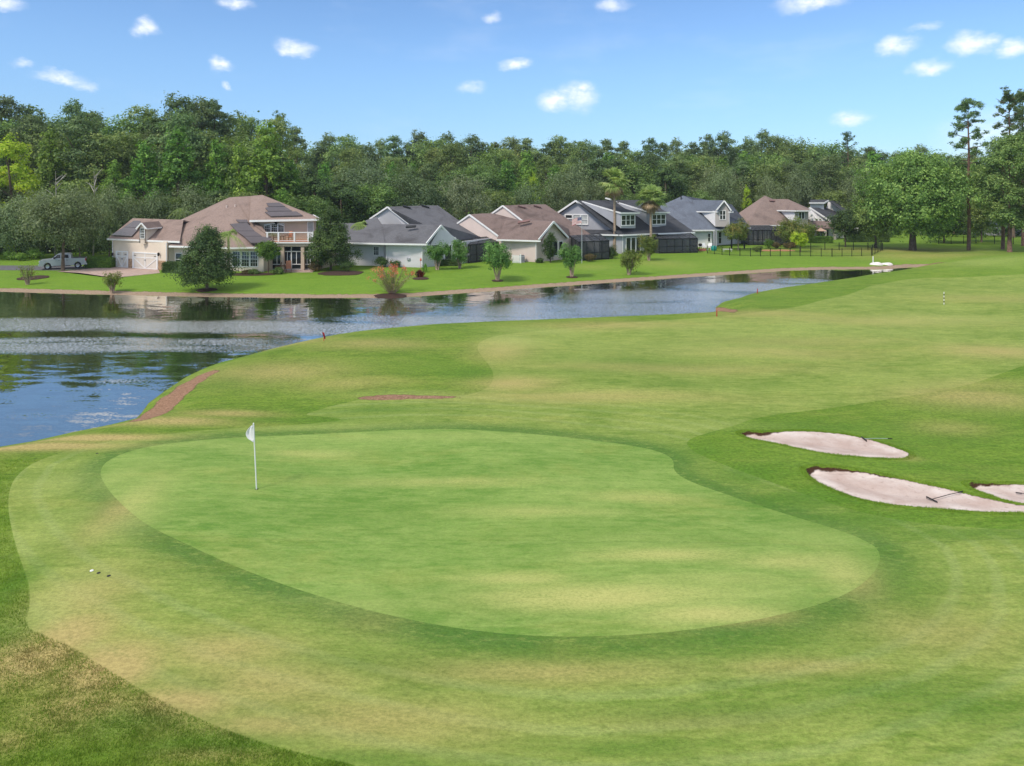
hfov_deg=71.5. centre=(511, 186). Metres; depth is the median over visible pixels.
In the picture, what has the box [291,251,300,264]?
sunroom window
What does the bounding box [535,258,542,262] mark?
shrub
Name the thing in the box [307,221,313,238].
balcony door
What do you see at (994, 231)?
house
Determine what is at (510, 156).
pine tree
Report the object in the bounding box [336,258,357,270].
shrub
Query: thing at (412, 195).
live oak
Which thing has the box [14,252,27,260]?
palmetto
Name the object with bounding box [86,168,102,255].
dead tree
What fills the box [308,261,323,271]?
shrub
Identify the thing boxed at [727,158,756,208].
pine tree
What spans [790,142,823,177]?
broadleaf tree
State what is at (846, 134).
pine tree
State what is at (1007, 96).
pine tree
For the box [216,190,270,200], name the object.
broadleaf tree
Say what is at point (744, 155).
sweetgum tree
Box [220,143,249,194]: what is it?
sweetgum tree
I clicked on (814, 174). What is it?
broadleaf tree
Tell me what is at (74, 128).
pine tree
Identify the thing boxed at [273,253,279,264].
sunroom window
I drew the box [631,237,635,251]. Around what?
sliding door
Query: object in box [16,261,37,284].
young crape myrtle
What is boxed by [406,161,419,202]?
sweetgum tree
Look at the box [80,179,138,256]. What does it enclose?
live oak
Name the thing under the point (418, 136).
pine tree
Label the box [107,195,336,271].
house
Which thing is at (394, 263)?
shrub
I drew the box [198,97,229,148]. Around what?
pine tree
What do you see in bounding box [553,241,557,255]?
window
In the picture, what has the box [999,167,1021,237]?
broadleaf tree
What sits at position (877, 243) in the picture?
metal fence
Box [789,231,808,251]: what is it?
lime tree
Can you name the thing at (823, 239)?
hedge
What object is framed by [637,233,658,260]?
crape myrtle
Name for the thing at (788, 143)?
broadleaf tree
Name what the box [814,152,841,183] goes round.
pine tree
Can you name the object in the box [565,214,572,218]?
window
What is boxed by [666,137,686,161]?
pine tree
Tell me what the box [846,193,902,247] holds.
broadleaf tree
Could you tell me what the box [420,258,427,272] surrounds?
canna
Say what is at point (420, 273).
cordyline
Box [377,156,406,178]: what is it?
pine tree
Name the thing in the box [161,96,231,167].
pine tree
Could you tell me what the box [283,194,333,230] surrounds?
broadleaf tree
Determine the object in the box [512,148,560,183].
broadleaf tree
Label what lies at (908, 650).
fairway
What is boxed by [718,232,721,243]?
window
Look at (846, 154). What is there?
broadleaf tree
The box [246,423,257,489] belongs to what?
flagstick
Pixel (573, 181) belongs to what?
live oak
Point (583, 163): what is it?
broadleaf tree
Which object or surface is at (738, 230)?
ligustrum tree
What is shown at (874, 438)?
bunker rake
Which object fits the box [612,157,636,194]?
pine tree
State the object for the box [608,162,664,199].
broadleaf tree
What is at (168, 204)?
broadleaf tree
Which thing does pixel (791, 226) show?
ligustrum tree
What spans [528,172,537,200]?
yellow green tree
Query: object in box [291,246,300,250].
sunroom window
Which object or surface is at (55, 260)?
pickup truck
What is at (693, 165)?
broadleaf tree
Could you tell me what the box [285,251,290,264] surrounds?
sunroom window
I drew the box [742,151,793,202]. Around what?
broadleaf tree
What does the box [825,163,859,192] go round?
broadleaf tree
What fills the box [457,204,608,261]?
house
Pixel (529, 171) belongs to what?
sweetgum tree
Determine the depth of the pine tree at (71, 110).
135.05 m
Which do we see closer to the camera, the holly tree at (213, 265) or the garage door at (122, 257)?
the holly tree at (213, 265)
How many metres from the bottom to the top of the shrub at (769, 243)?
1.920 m
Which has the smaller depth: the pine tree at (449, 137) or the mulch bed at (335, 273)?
the mulch bed at (335, 273)
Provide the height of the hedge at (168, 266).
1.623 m
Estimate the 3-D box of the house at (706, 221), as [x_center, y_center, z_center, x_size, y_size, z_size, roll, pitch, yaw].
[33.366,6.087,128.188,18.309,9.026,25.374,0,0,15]
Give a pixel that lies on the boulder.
(876, 263)
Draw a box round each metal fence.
[708,246,871,256]
[810,242,882,249]
[872,240,881,254]
[938,236,1013,243]
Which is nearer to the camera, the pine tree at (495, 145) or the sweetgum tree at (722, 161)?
the sweetgum tree at (722, 161)
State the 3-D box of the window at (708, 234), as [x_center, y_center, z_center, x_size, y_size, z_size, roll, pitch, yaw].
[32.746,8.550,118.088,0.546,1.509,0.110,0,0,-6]
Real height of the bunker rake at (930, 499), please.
0.182 m
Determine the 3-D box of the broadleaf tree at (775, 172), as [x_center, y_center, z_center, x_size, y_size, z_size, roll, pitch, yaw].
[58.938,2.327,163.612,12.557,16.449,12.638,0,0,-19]
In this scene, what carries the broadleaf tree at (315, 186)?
on the ground at (956, 437)
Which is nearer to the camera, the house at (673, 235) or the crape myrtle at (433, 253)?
the crape myrtle at (433, 253)
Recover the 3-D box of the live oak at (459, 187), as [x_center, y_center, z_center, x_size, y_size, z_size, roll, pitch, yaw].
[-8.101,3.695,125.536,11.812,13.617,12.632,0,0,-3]
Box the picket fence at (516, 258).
[512,254,520,262]
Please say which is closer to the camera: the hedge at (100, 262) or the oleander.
the oleander
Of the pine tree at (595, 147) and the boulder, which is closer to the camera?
the boulder
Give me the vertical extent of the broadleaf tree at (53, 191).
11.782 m
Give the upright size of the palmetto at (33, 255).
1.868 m
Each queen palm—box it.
[167,205,192,218]
[218,229,250,266]
[350,220,367,229]
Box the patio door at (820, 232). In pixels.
[818,229,828,235]
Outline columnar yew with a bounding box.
[541,232,557,262]
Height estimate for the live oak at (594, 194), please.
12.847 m
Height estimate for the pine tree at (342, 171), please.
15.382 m
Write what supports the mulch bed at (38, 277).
on the ground at (956, 437)
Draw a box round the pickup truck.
[38,253,87,269]
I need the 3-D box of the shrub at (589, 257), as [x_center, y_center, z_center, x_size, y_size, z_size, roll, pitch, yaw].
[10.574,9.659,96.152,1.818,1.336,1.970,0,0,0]
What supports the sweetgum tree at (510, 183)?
on the ground at (956, 437)
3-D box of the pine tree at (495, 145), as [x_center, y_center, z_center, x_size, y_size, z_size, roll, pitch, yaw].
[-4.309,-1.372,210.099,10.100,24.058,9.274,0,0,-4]
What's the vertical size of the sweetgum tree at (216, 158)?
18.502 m
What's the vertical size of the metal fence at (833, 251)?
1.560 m
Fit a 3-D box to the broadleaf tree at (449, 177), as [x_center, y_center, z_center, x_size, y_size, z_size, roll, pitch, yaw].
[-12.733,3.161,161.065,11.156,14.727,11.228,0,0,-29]
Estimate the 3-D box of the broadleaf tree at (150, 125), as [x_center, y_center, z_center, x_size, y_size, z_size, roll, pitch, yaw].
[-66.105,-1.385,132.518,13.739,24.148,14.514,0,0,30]
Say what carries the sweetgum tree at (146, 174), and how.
on the ground at (956, 437)
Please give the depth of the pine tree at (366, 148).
198.79 m
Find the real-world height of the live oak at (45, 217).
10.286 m
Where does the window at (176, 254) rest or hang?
in the house at (141, 243)
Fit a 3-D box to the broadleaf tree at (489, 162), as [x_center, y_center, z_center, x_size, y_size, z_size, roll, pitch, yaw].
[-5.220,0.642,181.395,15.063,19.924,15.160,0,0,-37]
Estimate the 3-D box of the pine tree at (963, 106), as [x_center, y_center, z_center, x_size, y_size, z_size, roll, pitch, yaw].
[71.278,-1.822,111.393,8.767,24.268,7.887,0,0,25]
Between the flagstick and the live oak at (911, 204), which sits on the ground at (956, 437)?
the live oak at (911, 204)
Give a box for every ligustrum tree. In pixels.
[722,217,751,249]
[772,213,820,242]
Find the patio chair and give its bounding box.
[285,261,291,271]
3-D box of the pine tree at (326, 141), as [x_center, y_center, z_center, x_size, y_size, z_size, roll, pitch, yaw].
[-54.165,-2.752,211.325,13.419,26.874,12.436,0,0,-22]
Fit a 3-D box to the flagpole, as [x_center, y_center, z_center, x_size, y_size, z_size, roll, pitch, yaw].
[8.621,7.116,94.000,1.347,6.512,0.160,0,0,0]
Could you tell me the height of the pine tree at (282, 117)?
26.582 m
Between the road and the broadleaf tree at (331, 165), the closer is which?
the road
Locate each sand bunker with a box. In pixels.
[741,431,908,457]
[806,466,1023,512]
[969,482,1023,502]
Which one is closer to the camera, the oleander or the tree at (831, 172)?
the oleander
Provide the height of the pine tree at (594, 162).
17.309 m
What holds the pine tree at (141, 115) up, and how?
on the ground at (956, 437)
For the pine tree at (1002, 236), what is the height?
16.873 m
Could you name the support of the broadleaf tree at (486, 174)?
on the ground at (956, 437)
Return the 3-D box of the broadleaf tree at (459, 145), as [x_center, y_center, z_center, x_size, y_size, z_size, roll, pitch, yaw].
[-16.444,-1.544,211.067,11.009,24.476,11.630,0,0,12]
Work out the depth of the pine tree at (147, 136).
125.61 m
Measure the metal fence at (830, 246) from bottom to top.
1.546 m
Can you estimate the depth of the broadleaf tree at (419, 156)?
196.39 m
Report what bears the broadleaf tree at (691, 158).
on the ground at (956, 437)
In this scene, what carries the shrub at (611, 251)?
on the ground at (956, 437)
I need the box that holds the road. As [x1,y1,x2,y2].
[0,265,85,269]
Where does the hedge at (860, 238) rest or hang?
on the ground at (956, 437)
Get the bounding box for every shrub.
[241,269,251,273]
[248,268,260,274]
[269,266,283,274]
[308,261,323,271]
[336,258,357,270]
[374,256,389,266]
[389,258,399,266]
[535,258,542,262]
[584,253,596,261]
[609,244,616,258]
[752,245,763,251]
[764,238,773,247]
[772,241,780,248]
[783,243,791,247]
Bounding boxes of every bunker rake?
[861,436,891,441]
[926,491,962,502]
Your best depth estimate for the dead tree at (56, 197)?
103.96 m
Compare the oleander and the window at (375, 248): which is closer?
the oleander
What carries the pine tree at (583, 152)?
on the ground at (956, 437)
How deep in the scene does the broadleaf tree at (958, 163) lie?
193.29 m
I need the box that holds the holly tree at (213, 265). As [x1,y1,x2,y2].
[163,222,248,288]
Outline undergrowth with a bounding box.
[0,215,1020,254]
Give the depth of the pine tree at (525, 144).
206.61 m
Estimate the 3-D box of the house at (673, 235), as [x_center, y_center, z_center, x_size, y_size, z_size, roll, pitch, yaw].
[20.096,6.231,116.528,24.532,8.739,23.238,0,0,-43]
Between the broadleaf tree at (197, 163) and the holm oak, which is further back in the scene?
the broadleaf tree at (197, 163)
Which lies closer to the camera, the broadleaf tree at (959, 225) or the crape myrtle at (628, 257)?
the crape myrtle at (628, 257)
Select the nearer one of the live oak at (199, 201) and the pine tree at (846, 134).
the live oak at (199, 201)
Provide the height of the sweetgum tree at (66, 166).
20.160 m
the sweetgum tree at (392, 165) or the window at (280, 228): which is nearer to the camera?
the window at (280, 228)
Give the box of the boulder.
[870,262,882,265]
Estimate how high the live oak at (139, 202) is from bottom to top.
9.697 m
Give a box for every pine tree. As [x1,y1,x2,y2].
[0,94,27,164]
[2,111,60,191]
[10,103,44,194]
[44,98,99,135]
[46,112,119,241]
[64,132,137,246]
[78,110,107,135]
[96,130,159,209]
[114,103,161,137]
[125,129,165,198]
[145,106,216,193]
[159,91,207,139]
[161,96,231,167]
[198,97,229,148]
[210,110,249,144]
[230,114,277,149]
[249,115,305,192]
[271,110,294,173]
[286,126,312,169]
[309,131,344,162]
[321,134,363,173]
[327,146,366,214]
[331,165,359,216]
[355,142,380,217]
[364,138,393,171]
[375,135,412,175]
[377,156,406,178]
[397,165,427,205]
[399,140,416,170]
[405,128,430,162]
[415,146,447,186]
[416,160,442,201]
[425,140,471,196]
[436,131,455,208]
[456,133,488,167]
[488,142,504,153]
[495,148,523,193]
[498,135,524,181]
[517,137,538,179]
[532,154,560,196]
[535,141,565,181]
[545,134,577,167]
[551,140,584,173]
[559,162,574,176]
[564,139,597,169]
[580,156,610,193]
[588,144,604,159]
[594,138,615,167]
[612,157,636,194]
[614,140,630,158]
[634,151,669,192]
[635,137,664,174]
[652,142,671,163]
[653,158,671,175]
[657,152,697,193]
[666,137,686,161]
[681,141,700,161]
[696,154,720,168]
[697,134,722,169]
[699,130,741,172]
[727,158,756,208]
[732,136,766,162]
[747,128,779,160]
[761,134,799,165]
[776,161,801,197]
[780,156,803,192]
[798,159,815,178]
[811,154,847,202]
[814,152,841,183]
[835,168,858,200]
[837,131,857,167]
[847,157,868,169]
[858,146,879,166]
[877,149,892,166]
[914,143,929,156]
[941,97,994,249]
[961,152,979,170]
[979,86,1023,168]
[990,150,1013,248]
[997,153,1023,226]
[1004,90,1023,245]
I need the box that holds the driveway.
[58,267,159,277]
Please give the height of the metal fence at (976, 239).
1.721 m
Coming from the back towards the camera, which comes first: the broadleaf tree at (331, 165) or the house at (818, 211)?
the broadleaf tree at (331, 165)
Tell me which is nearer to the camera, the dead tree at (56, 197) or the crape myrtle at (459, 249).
the crape myrtle at (459, 249)
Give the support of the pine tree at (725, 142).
on the ground at (956, 437)
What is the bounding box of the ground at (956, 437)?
[0,195,1023,765]
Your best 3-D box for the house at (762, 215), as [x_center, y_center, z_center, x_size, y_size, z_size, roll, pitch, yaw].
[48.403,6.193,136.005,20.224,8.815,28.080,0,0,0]
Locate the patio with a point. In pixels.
(298, 271)
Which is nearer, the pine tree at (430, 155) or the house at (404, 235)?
the house at (404, 235)
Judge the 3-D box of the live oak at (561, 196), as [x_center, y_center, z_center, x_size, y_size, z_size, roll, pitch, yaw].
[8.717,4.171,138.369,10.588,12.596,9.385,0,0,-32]
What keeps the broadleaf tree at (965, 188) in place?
on the ground at (956, 437)
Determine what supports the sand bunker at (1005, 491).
on the ground at (956, 437)
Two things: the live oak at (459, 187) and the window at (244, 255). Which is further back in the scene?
the live oak at (459, 187)
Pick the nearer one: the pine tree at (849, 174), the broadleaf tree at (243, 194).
the broadleaf tree at (243, 194)
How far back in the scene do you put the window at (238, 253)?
85.26 m
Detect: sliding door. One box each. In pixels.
[626,237,630,249]
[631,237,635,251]
[636,237,639,250]
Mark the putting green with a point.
(513, 533)
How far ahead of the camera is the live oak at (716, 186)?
147.23 m
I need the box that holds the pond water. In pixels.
[0,267,915,446]
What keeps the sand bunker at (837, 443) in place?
on the ground at (956, 437)
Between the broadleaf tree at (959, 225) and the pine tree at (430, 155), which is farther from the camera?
the pine tree at (430, 155)
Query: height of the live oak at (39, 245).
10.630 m
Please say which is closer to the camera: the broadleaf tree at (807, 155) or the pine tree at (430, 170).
the pine tree at (430, 170)
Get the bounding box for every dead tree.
[47,171,65,255]
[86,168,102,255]
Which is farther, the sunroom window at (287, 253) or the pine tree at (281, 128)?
the pine tree at (281, 128)
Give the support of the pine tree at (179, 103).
on the ground at (956, 437)
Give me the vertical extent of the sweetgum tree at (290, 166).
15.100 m
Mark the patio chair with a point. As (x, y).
(288, 265)
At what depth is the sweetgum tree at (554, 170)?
160.00 m
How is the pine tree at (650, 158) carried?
on the ground at (956, 437)
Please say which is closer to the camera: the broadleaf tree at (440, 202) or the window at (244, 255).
the window at (244, 255)
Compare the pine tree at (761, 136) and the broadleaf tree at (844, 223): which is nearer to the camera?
the broadleaf tree at (844, 223)
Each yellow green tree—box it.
[0,132,40,253]
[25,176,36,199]
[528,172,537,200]
[741,184,751,208]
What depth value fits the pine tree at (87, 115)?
136.63 m
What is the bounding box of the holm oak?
[303,203,362,269]
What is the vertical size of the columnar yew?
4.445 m
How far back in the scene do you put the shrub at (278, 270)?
81.97 m
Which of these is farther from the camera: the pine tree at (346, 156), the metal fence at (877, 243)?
the pine tree at (346, 156)
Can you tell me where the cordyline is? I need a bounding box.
[415,269,424,276]
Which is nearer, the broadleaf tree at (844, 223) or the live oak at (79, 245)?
the live oak at (79, 245)
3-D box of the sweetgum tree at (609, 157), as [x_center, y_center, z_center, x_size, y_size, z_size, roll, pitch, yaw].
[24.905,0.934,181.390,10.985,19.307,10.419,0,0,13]
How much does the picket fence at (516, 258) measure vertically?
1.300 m
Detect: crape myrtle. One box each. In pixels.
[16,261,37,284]
[101,271,124,293]
[423,240,451,269]
[449,239,468,268]
[479,239,512,279]
[555,242,582,276]
[619,248,647,274]
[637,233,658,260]
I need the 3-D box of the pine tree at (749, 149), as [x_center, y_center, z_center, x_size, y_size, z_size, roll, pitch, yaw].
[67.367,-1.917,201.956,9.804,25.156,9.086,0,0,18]
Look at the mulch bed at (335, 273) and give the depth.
82.15 m
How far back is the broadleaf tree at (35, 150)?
121.81 m
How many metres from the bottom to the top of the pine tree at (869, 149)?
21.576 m
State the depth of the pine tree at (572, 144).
207.41 m
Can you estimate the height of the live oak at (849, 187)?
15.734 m
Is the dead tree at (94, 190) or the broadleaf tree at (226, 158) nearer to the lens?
the dead tree at (94, 190)
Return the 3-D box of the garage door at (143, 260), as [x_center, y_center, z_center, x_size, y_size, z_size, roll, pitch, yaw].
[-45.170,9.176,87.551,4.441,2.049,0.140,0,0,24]
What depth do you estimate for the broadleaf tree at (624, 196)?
142.66 m
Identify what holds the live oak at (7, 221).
on the ground at (956, 437)
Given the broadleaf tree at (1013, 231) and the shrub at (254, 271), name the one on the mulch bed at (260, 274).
the shrub at (254, 271)
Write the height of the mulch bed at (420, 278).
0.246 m
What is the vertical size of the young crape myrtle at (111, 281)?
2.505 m
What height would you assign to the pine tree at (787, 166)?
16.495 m
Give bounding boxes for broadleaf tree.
[0,116,48,198]
[6,127,74,194]
[17,120,82,161]
[35,179,105,251]
[81,114,151,192]
[121,114,168,188]
[143,195,195,219]
[154,128,247,197]
[186,135,284,192]
[201,189,234,208]
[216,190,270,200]
[229,153,301,197]
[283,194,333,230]
[294,175,337,209]
[295,165,319,197]
[302,144,327,177]
[320,160,341,176]
[323,181,373,222]
[344,183,404,222]
[401,136,465,174]
[419,189,453,212]
[431,168,481,215]
[451,163,494,210]
[453,140,469,171]
[453,163,508,213]
[461,142,508,166]
[463,149,521,192]
[473,189,520,213]
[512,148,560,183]
[570,160,594,186]
[594,159,637,196]
[601,187,640,199]
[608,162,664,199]
[611,148,655,173]
[644,166,691,205]
[664,154,709,192]
[669,159,729,195]
[679,189,715,199]
[722,143,761,172]
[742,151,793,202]
[742,161,792,201]
[768,135,811,198]
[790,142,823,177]
[795,171,836,207]
[803,139,860,169]
[806,189,852,208]
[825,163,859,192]
[826,207,862,246]
[833,151,855,168]
[844,146,879,158]
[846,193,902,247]
[925,202,976,242]
[937,153,965,171]
[952,171,981,215]
[962,196,1000,241]
[967,132,1023,251]
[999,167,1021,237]
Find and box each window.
[175,253,182,261]
[232,251,240,266]
[241,251,249,266]
[250,251,257,266]
[264,224,270,231]
[271,224,277,231]
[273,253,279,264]
[278,223,283,231]
[285,246,290,250]
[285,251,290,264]
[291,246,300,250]
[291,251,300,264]
[291,264,300,268]
[305,251,309,264]
[373,246,378,255]
[444,244,451,259]
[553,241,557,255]
[559,241,562,255]
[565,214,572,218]
[572,214,588,224]
[707,233,710,241]
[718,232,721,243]
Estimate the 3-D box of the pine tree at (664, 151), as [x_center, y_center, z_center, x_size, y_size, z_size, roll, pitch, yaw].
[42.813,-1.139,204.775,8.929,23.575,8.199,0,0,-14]
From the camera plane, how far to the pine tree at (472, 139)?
204.56 m
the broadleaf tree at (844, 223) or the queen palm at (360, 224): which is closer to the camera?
the queen palm at (360, 224)
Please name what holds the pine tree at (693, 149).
on the ground at (956, 437)
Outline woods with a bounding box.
[1,105,859,193]
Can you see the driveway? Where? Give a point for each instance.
(127, 272)
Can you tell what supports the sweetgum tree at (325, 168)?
on the ground at (956, 437)
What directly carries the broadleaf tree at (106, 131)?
on the ground at (956, 437)
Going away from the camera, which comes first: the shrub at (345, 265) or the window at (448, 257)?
the shrub at (345, 265)
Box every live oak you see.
[0,159,36,228]
[0,192,40,258]
[1,187,69,257]
[13,188,111,270]
[52,183,111,256]
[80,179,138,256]
[104,192,149,237]
[120,186,181,223]
[160,179,217,219]
[325,154,398,219]
[365,162,445,216]
[436,169,498,220]
[505,178,543,204]
[536,158,608,208]
[538,177,580,211]
[568,177,611,202]
[687,162,757,212]
[693,163,745,209]
[751,169,787,201]
[779,165,830,207]
[835,163,873,232]
[848,145,984,250]
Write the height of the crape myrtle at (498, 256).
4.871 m
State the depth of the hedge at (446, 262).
90.61 m
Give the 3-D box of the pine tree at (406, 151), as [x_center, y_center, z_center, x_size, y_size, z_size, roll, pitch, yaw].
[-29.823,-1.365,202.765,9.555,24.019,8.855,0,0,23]
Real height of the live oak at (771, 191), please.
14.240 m
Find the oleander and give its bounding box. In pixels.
[366,261,417,292]
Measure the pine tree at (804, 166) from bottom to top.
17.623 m
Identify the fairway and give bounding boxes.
[8,274,1023,765]
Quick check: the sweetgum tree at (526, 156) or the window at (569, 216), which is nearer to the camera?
the window at (569, 216)
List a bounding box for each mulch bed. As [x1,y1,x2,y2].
[17,275,48,279]
[196,288,217,291]
[233,273,275,275]
[318,271,362,275]
[374,293,406,297]
[412,277,428,279]
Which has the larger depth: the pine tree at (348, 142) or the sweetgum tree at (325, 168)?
the pine tree at (348, 142)
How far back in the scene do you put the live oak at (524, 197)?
133.22 m
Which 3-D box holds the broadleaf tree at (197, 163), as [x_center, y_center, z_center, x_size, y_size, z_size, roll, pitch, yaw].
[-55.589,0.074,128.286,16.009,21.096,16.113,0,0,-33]
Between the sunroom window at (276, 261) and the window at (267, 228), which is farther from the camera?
the window at (267, 228)
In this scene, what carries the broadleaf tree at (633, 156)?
on the ground at (956, 437)
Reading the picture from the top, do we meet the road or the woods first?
the woods
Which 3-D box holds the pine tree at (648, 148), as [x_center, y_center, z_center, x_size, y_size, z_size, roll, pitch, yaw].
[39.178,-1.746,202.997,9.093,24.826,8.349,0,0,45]
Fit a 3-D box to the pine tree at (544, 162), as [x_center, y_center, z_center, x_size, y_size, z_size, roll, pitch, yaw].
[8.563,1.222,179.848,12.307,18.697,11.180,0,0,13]
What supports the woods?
on the ground at (956, 437)
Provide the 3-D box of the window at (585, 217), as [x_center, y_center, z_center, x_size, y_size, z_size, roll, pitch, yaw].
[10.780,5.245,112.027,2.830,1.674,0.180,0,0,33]
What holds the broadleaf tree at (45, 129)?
on the ground at (956, 437)
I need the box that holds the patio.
[284,270,312,271]
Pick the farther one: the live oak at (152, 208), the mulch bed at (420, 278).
the live oak at (152, 208)
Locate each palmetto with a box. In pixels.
[2,250,16,259]
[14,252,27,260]
[24,248,47,259]
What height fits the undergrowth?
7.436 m
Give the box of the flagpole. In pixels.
[572,217,581,262]
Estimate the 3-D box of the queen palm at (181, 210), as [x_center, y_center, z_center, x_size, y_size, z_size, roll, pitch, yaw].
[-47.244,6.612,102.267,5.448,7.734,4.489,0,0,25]
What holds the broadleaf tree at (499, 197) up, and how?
on the ground at (956, 437)
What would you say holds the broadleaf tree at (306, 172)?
on the ground at (956, 437)
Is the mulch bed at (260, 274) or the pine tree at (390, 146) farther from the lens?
the pine tree at (390, 146)
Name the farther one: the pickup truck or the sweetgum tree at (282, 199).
the sweetgum tree at (282, 199)
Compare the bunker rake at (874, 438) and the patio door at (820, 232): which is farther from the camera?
the patio door at (820, 232)
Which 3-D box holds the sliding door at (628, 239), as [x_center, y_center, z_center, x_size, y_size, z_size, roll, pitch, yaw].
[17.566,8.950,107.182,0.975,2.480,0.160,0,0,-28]
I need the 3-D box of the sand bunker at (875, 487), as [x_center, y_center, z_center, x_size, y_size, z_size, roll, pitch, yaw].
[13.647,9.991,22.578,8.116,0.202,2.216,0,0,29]
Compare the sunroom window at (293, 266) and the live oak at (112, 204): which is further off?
the live oak at (112, 204)
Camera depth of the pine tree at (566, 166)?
175.52 m
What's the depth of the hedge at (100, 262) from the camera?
88.53 m
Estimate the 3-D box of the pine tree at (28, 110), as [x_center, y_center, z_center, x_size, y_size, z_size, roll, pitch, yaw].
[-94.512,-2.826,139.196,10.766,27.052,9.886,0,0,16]
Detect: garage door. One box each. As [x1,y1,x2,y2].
[116,251,128,267]
[132,252,157,269]
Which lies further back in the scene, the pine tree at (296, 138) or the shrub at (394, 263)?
the pine tree at (296, 138)
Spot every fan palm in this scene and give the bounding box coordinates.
[598,167,631,250]
[634,183,668,235]
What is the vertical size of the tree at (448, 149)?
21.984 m
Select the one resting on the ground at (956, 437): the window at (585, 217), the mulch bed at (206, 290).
the mulch bed at (206, 290)
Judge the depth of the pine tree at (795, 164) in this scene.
178.78 m
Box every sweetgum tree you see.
[34,126,71,194]
[51,130,106,195]
[96,159,127,237]
[118,139,165,218]
[141,125,210,203]
[200,139,232,197]
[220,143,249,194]
[232,120,299,201]
[274,187,289,204]
[277,159,303,204]
[316,161,340,220]
[382,161,406,205]
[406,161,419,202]
[495,158,522,202]
[515,149,539,189]
[519,167,545,204]
[540,164,565,207]
[600,152,613,198]
[715,156,731,176]
[730,150,760,212]
[864,151,885,176]
[966,159,981,201]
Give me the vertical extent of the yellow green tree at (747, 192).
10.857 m
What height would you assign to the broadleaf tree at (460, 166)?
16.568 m
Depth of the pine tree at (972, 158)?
197.77 m
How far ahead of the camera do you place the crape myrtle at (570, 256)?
80.80 m
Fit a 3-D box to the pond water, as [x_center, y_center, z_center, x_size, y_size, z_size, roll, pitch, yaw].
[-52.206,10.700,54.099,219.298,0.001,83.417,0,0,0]
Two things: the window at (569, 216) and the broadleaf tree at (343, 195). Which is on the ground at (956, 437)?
the broadleaf tree at (343, 195)
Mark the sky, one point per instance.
(891, 74)
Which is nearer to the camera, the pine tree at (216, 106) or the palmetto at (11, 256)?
the palmetto at (11, 256)
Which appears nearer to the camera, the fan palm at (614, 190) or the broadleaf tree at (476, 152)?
the fan palm at (614, 190)
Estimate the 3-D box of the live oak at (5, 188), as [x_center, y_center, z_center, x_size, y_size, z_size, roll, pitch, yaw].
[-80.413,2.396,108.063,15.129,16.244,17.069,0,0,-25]
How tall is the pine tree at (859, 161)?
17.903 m
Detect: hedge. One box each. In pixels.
[83,256,115,267]
[161,261,186,272]
[437,258,459,265]
[808,235,833,242]
[843,233,890,241]
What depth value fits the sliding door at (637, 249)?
108.02 m
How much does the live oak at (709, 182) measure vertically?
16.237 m
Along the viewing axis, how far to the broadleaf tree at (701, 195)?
143.01 m
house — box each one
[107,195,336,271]
[318,205,497,267]
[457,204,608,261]
[558,198,697,253]
[660,195,750,248]
[739,196,812,244]
[807,200,858,239]
[963,211,1020,234]
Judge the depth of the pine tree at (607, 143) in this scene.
207.45 m
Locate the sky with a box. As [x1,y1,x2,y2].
[0,0,1023,168]
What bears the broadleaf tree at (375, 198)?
on the ground at (956, 437)
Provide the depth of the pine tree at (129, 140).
122.80 m
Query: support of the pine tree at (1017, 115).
on the ground at (956, 437)
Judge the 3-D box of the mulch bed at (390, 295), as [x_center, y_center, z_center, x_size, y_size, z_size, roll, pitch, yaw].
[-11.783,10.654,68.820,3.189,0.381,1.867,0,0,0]
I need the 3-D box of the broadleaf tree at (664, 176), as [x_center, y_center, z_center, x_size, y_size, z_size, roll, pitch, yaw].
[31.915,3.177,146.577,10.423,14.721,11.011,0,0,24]
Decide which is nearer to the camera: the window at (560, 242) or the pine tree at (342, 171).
the window at (560, 242)
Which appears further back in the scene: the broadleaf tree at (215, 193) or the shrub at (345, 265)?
the broadleaf tree at (215, 193)
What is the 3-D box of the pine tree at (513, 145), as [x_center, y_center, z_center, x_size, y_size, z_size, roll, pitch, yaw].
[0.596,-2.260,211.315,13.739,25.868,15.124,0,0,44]
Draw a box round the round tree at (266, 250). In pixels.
[255,240,281,272]
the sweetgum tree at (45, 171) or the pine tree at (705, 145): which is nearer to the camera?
the sweetgum tree at (45, 171)
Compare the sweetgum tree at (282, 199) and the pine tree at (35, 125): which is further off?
the pine tree at (35, 125)
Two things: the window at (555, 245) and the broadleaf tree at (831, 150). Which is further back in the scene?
the broadleaf tree at (831, 150)
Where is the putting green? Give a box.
[101,429,879,636]
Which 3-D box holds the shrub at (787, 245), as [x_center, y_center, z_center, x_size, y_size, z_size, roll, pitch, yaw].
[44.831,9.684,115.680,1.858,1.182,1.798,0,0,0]
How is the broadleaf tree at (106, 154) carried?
on the ground at (956, 437)
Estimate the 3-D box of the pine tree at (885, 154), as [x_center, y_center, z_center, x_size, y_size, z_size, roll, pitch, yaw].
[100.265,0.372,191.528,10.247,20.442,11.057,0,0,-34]
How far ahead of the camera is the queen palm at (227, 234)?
81.32 m
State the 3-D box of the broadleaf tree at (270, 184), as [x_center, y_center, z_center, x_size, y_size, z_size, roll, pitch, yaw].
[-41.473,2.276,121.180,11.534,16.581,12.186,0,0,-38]

